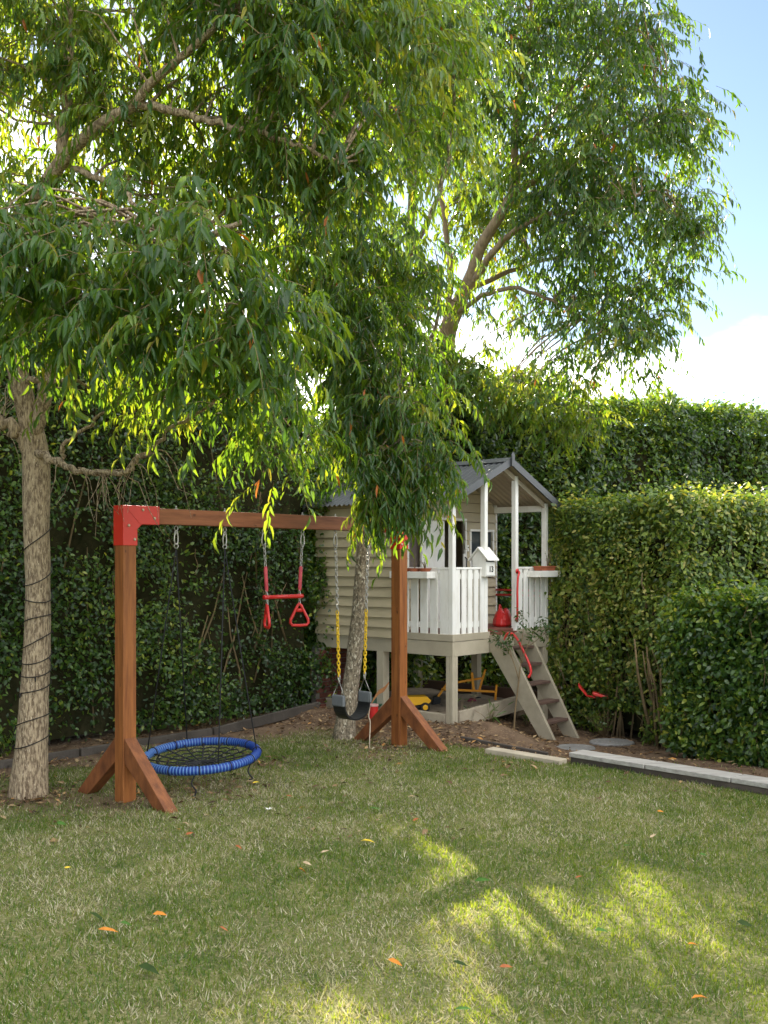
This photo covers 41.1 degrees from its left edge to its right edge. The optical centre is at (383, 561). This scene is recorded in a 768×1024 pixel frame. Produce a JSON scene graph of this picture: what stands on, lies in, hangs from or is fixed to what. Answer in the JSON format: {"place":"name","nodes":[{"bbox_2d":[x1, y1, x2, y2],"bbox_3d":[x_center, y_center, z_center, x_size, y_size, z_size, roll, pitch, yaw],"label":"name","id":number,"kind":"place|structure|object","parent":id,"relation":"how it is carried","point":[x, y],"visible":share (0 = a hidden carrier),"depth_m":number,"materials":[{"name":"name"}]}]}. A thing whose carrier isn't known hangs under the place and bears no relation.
{"place":"outdoors","nodes":[
{"label":"outdoors","id":0,"kind":"place"},
{"bbox_2d":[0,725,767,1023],"bbox_3d":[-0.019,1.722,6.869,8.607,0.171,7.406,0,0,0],"label":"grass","id":1,"kind":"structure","parent":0,"point":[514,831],"depth_m":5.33,"materials":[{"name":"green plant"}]},
{"bbox_2d":[0,682,767,1023],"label":"ground","id":2,"kind":"structure","parent":0,"point":[494,732],"depth_m":5.25,"materials":[{"name":"green plant"}]},
{"bbox_2d":[0,749,78,768],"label":"timber edging","id":3,"kind":"object","parent":2,"relation":"on","point":[69,754],"visible":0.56,"depth_m":8.84,"materials":[{"name":"wood"}]},
{"bbox_2d":[90,912,103,920],"bbox_3d":[-1.339,1.669,4.792,0.095,0.021,0.036,31,2,-8],"label":"fallen leaf","id":4,"kind":"object","parent":2,"relation":"on","point":[96,915],"visible":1,"depth_m":4.80,"materials":[{"name":"green plant"}]},
{"bbox_2d":[99,927,117,931],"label":"fallen leaf","id":5,"kind":"object","parent":2,"relation":"on","point":[107,928],"visible":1,"depth_m":4.62,"materials":[{"name":"orange plant"}]},
{"bbox_2d":[79,728,211,756],"bbox_3d":[-2.194,1.701,9.581,0.045,0.101,1.468,0,0,41],"label":"timber edging","id":6,"kind":"object","parent":2,"relation":"on","point":[87,751],"visible":0.54,"depth_m":9.64,"materials":[{"name":"grey wood"}]},
{"bbox_2d":[139,962,158,973],"bbox_3d":[-0.959,1.663,4.173,0.112,0.030,0.036,1,19,31],"label":"fallen leaf","id":7,"kind":"object","parent":2,"relation":"on","point":[148,966],"visible":1,"depth_m":4.17,"materials":[{"name":"green plant"}]},
{"bbox_2d":[153,911,165,914],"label":"fallen leaf","id":8,"kind":"object","parent":2,"relation":"on","point":[159,913],"visible":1,"depth_m":4.84,"materials":[{"name":"orange plant"}]},
{"bbox_2d":[0,285,338,756],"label":"hedge","id":9,"kind":"object","parent":2,"relation":"on","point":[275,656],"visible":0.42,"depth_m":10.25,"materials":[{"name":"green plant"}]},
{"bbox_2d":[301,591,333,614],"bbox_3d":[-0.799,0.476,11.846,0.549,0.290,0.336,0,0,-38],"label":"vine shoot","id":10,"kind":"object","parent":9,"relation":"attached to","point":[312,604],"visible":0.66,"depth_m":11.87,"materials":[{"name":"green plant"}]},
{"bbox_2d":[0,0,503,799],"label":"tree","id":11,"kind":"object","parent":2,"relation":"on","point":[120,304],"visible":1,"depth_m":6.39,"materials":[{"name":"green plant"}]},
{"bbox_2d":[13,528,53,748],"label":"string lights","id":12,"kind":"object","parent":11,"relation":"attached to","point":[34,677],"visible":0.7,"depth_m":7.46,"materials":[{"name":"plastic"}]},
{"bbox_2d":[78,505,447,813],"bbox_3d":[-0.850,0.682,8.425,1.117,2.188,3.120,0,0,41],"label":"swing set","id":13,"kind":"object","parent":2,"relation":"on","point":[124,759],"visible":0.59,"depth_m":7.39,"materials":[{"name":"brown wood"}]},
{"bbox_2d":[144,530,261,796],"bbox_3d":[-1.395,0.741,7.807,0.918,1.950,0.915,0,0,0],"label":"nest swing","id":14,"kind":"object","parent":13,"relation":"hanging from","point":[204,768],"visible":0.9,"depth_m":7.83,"materials":[{"name":"blue plastic"}]},
{"bbox_2d":[261,532,309,628],"bbox_3d":[-0.824,0.159,8.455,0.161,0.786,0.505,0,0,41],"label":"trapeze","id":15,"kind":"object","parent":13,"relation":"hanging from","point":[266,597],"visible":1,"depth_m":8.49,"materials":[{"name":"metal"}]},
{"bbox_2d":[332,534,371,720],"bbox_3d":[-0.284,0.584,9.067,0.144,1.637,0.475,0,0,41],"label":"belt swing","id":16,"kind":"object","parent":13,"relation":"hanging from","point":[362,708],"visible":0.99,"depth_m":9.05,"materials":[{"name":"metal"}]},
{"bbox_2d":[368,709,373,748],"bbox_3d":[-0.116,1.468,9.313,0.063,0.496,0.032,0,0,-12],"label":"cord","id":17,"kind":"object","parent":13,"relation":"hanging from","point":[369,729],"visible":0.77,"depth_m":9.30,"materials":[{"name":"fabric"}]},
{"bbox_2d":[212,702,318,734],"bbox_3d":[-1.209,1.647,10.699,0.045,0.207,1.474,0,0,41],"label":"timber edging","id":18,"kind":"object","parent":2,"relation":"on","point":[269,718],"visible":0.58,"depth_m":10.62,"materials":[{"name":"wood"}]},
{"bbox_2d":[311,647,359,707],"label":"brick pier","id":19,"kind":"structure","parent":2,"relation":"on","point":[321,696],"depth_m":12.01,"materials":[{"name":"brown brick"}]},
{"bbox_2d":[368,703,378,718],"bbox_3d":[-0.116,1.621,11.000,0.116,0.172,0.114,0,0,0],"label":"toy canister","id":20,"kind":"object","parent":2,"relation":"on","point":[373,709],"visible":0.61,"depth_m":10.95,"materials":[{"name":"red plastic"}]},
{"bbox_2d":[0,701,767,841],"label":"leaf litter","id":21,"kind":"object","parent":2,"relation":"on","point":[138,791],"visible":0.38,"depth_m":9.30,"materials":[{"name":"brown plant"}]},
{"bbox_2d":[325,698,445,723],"bbox_3d":[-0.062,1.673,11.456,1.921,0.150,0.050,0,0,41],"label":"timber edging","id":22,"kind":"object","parent":2,"relation":"on","point":[435,716],"visible":0.26,"depth_m":10.94,"materials":[{"name":"grey wood"}]},
{"bbox_2d":[241,0,531,739],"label":"tree","id":23,"kind":"object","parent":2,"relation":"on","point":[380,411],"visible":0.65,"depth_m":8.21,"materials":[{"name":"green plant"}]},
{"bbox_2d":[388,958,401,965],"bbox_3d":[0.047,1.674,4.274,0.067,0.015,0.025,13,24,19],"label":"fallen leaf","id":24,"kind":"object","parent":2,"relation":"on","point":[393,960],"visible":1,"depth_m":4.28,"materials":[{"name":"orange plant"}]},
{"bbox_2d":[357,687,503,713],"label":"sand","id":25,"kind":"structure","parent":2,"relation":"on","point":[429,693],"depth_m":12.45,"materials":[{"name":"brown sand"}]},
{"bbox_2d":[407,695,430,710],"bbox_3d":[0.305,1.589,11.416,0.417,0.175,0.208,0,0,-8],"label":"toy truck","id":26,"kind":"object","parent":25,"relation":"on","point":[420,702],"visible":0.44,"depth_m":11.34,"materials":[{"name":"yellow plastic"}]},
{"bbox_2d":[431,669,497,704],"bbox_3d":[0.999,1.523,12.264,0.877,0.481,0.416,0,0,0],"label":"toy digger","id":27,"kind":"object","parent":25,"relation":"on","point":[436,699],"visible":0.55,"depth_m":12.14,"materials":[{"name":"yellow metal"}]},
{"bbox_2d":[302,452,560,724],"bbox_3d":[0.611,0.371,12.076,2.274,3.163,2.170,0,0,41],"label":"playhouse","id":28,"kind":"object","parent":2,"relation":"on","point":[448,592],"visible":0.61,"depth_m":11.57,"materials":[{"name":"beige wood"}]},
{"bbox_2d":[371,682,388,702],"bbox_3d":[-0.045,1.447,11.202,0.202,0.254,0.008,0,0,0],"label":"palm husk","id":29,"kind":"object","parent":28,"relation":"on","point":[381,690],"visible":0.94,"depth_m":11.20,"materials":[{"name":"brown plant"}]},
{"bbox_2d":[407,530,419,566],"bbox_3d":[0.336,-0.102,11.451,0.062,0.572,0.282,0,0,41],"label":"window frame","id":30,"kind":"structure","parent":28,"relation":"in","point":[415,550],"depth_m":11.46,"materials":[{"name":"white paint"}]},
{"bbox_2d":[408,568,419,571],"bbox_3d":[0.328,0.094,10.984,0.140,0.036,0.138,0,0,0],"label":"saucer","id":31,"kind":"object","parent":28,"relation":"on","point":[414,570],"visible":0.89,"depth_m":10.93,"materials":[{"name":"ceramic"}]},
{"bbox_2d":[419,568,431,571],"bbox_3d":[0.437,0.094,10.888,0.140,0.036,0.138,0,0,0],"label":"saucer","id":32,"kind":"object","parent":28,"relation":"on","point":[424,569],"visible":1,"depth_m":10.84,"materials":[{"name":"ceramic"}]},
{"bbox_2d":[420,520,444,621],"bbox_3d":[0.549,0.143,11.631,0.045,1.210,0.420,0,0,41],"label":"door","id":33,"kind":"structure","parent":28,"relation":"in","point":[432,562],"depth_m":11.62,"materials":[{"name":"white paint"}]},
{"bbox_2d":[468,529,495,575],"bbox_3d":[1.179,-0.102,12.408,0.062,0.562,0.512,0,0,41],"label":"window frame","id":34,"kind":"structure","parent":28,"relation":"in","point":[475,537],"depth_m":12.36,"materials":[{"name":"white paint"}]},
{"bbox_2d":[468,547,498,576],"bbox_3d":[1.089,0.006,11.219,0.264,0.323,0.215,0,0,41],"label":"letterbox","id":35,"kind":"object","parent":28,"relation":"attached to","point":[482,558],"visible":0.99,"depth_m":11.15,"materials":[{"name":"white paint"}]},
{"bbox_2d":[486,562,494,575],"bbox_3d":[1.160,0.085,11.157,0.007,0.143,0.158,0,0,41],"label":"box door","id":36,"kind":"structure","parent":35,"relation":"in","point":[488,564],"depth_m":11.14,"materials":[{"name":"white paint"}]},
{"bbox_2d":[533,566,555,570],"bbox_3d":[1.869,0.089,11.914,0.112,0.064,0.336,0,0,41],"label":"trough","id":37,"kind":"object","parent":28,"relation":"on","point":[544,568],"visible":0.85,"depth_m":11.83,"materials":[{"name":"ceramic"}]},
{"bbox_2d":[454,960,466,965],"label":"fallen leaf","id":38,"kind":"object","parent":2,"relation":"on","point":[459,962],"visible":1,"depth_m":4.26,"materials":[{"name":"green plant"}]},
{"bbox_2d":[455,1006,470,1009],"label":"fallen leaf","id":39,"kind":"object","parent":2,"relation":"on","point":[462,1007],"visible":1,"depth_m":3.84,"materials":[{"name":"green plant"}]},
{"bbox_2d":[423,680,536,698],"bbox_3d":[1.218,1.643,12.833,2.220,0.180,0.050,0,0,41],"label":"timber edging","id":40,"kind":"object","parent":2,"relation":"on","point":[504,692],"visible":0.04,"depth_m":12.79,"materials":[{"name":"grey wood"}]},
{"bbox_2d":[475,877,488,880],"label":"fallen leaf","id":41,"kind":"object","parent":2,"relation":"on","point":[481,879],"visible":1,"depth_m":5.35,"materials":[{"name":"green plant"}]},
{"bbox_2d":[458,696,523,723],"bbox_3d":[1.183,1.643,11.265,0.050,0.229,1.208,0,0,41],"label":"timber edging","id":42,"kind":"object","parent":2,"relation":"on","point":[468,714],"visible":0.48,"depth_m":11.18,"materials":[{"name":"beige wood"}]},
{"bbox_2d":[472,699,512,723],"bbox_3d":[1.126,1.644,11.009,0.441,0.337,0.356,0,0,-28],"label":"strappy plant","id":43,"kind":"object","parent":2,"relation":"on","point":[490,716],"visible":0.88,"depth_m":11.03,"materials":[{"name":"green plant"}]},
{"bbox_2d":[460,736,548,754],"bbox_3d":[1.097,1.713,9.457,0.976,0.082,0.030,0,0,42],"label":"plank","id":44,"kind":"object","parent":2,"relation":"on","point":[468,739],"visible":0.54,"depth_m":9.43,"materials":[{"name":"black wood"}]},
{"bbox_2d":[488,608,553,729],"bbox_3d":[1.458,1.166,10.943,0.711,1.338,0.222,0,0,0],"label":"sapling","id":45,"kind":"object","parent":2,"relation":"on","point":[545,626],"visible":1,"depth_m":10.94,"materials":[{"name":"green plant"}]},
{"bbox_2d":[297,0,747,469],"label":"tree","id":46,"kind":"object","parent":2,"relation":"on","point":[594,122],"visible":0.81,"depth_m":12.45,"materials":[{"name":"green plant"}]},
{"bbox_2d":[278,335,767,700],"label":"hedge","id":47,"kind":"object","parent":2,"relation":"on","point":[674,445],"visible":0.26,"depth_m":15.11,"materials":[{"name":"green plant"}]},
{"bbox_2d":[485,747,566,764],"bbox_3d":[1.227,1.697,8.903,0.752,0.064,0.130,0,0,40],"label":"plank","id":48,"kind":"object","parent":2,"relation":"on","point":[520,754],"visible":0.89,"depth_m":8.86,"materials":[{"name":"beige wood"}]},
{"bbox_2d":[518,710,544,725],"bbox_3d":[1.662,1.772,11.626,0.304,0.200,0.514,0,0,-10],"label":"strappy plant","id":49,"kind":"object","parent":2,"relation":"on","point":[527,720],"visible":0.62,"depth_m":11.61,"materials":[{"name":"green plant"}]},
{"bbox_2d":[490,632,578,739],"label":"steps","id":50,"kind":"structure","parent":2,"relation":"on","point":[533,663],"depth_m":11.10,"materials":[{"name":"grey wood"}]},
{"bbox_2d":[556,744,595,750],"bbox_3d":[1.924,1.901,10.342,0.425,0.054,0.340,0,0,0],"label":"stepping stone","id":51,"kind":"object","parent":2,"relation":"on","point":[575,747],"visible":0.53,"depth_m":10.30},
{"bbox_2d":[579,706,622,736],"bbox_3d":[2.336,1.748,11.175,0.480,0.336,0.372,0,0,-39],"label":"leafy seedling","id":52,"kind":"object","parent":2,"relation":"on","point":[599,729],"visible":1,"depth_m":11.13,"materials":[{"name":"green plant"}]},
{"bbox_2d":[595,927,608,932],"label":"fallen leaf","id":53,"kind":"object","parent":2,"relation":"on","point":[599,929],"visible":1,"depth_m":4.66,"materials":[{"name":"green plant"}]},
{"bbox_2d":[589,738,634,745],"bbox_3d":[2.386,1.911,10.722,0.475,0.054,0.380,0,0,0],"label":"stepping stone","id":54,"kind":"object","parent":2,"relation":"on","point":[613,742],"visible":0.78,"depth_m":10.64,"materials":[{"name":"grey stone"}]},
{"bbox_2d":[535,474,767,748],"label":"hedge","id":55,"kind":"object","parent":2,"relation":"on","point":[615,587],"visible":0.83,"depth_m":10.94,"materials":[{"name":"green plant"}]},
{"bbox_2d":[578,683,607,698],"bbox_3d":[2.303,1.431,11.280,0.321,0.165,0.160,0,0,12],"label":"toy sledge","id":56,"kind":"object","parent":55,"relation":"on","point":[595,693],"visible":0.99,"depth_m":11.23,"materials":[{"name":"red plastic"}]},
{"bbox_2d":[569,750,767,795],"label":"sleeper","id":57,"kind":"object","parent":2,"relation":"on","point":[732,780],"visible":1,"depth_m":8.06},
{"bbox_2d":[691,995,706,998],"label":"fallen leaf","id":58,"kind":"object","parent":2,"relation":"on","point":[695,996],"visible":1,"depth_m":3.95,"materials":[{"name":"orange plant"}]},
{"bbox_2d":[648,572,767,768],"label":"hedge","id":59,"kind":"object","parent":2,"relation":"on","point":[713,655],"visible":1,"depth_m":9.10,"materials":[{"name":"green plant"}]},
{"bbox_2d":[737,919,751,925],"bbox_3d":[1.668,1.675,4.733,0.078,0.014,0.031,12,37,0],"label":"fallen leaf","id":60,"kind":"object","parent":2,"relation":"on","point":[743,922],"visible":1,"depth_m":4.73,"materials":[{"name":"green plant"}]},
{"bbox_2d":[0,0,767,452],"label":"sky","id":61,"kind":"structure","parent":0,"point":[735,50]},
{"bbox_2d":[492,604,511,626],"bbox_3d":[1.391,0.634,12.015,0.238,0.256,0.353,0,0,13],"label":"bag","id":62,"kind":"object","parent":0,"point":[502,618],"visible":0.99,"depth_m":11.90,"materials":[{"name":"red plastic"}]}
]}

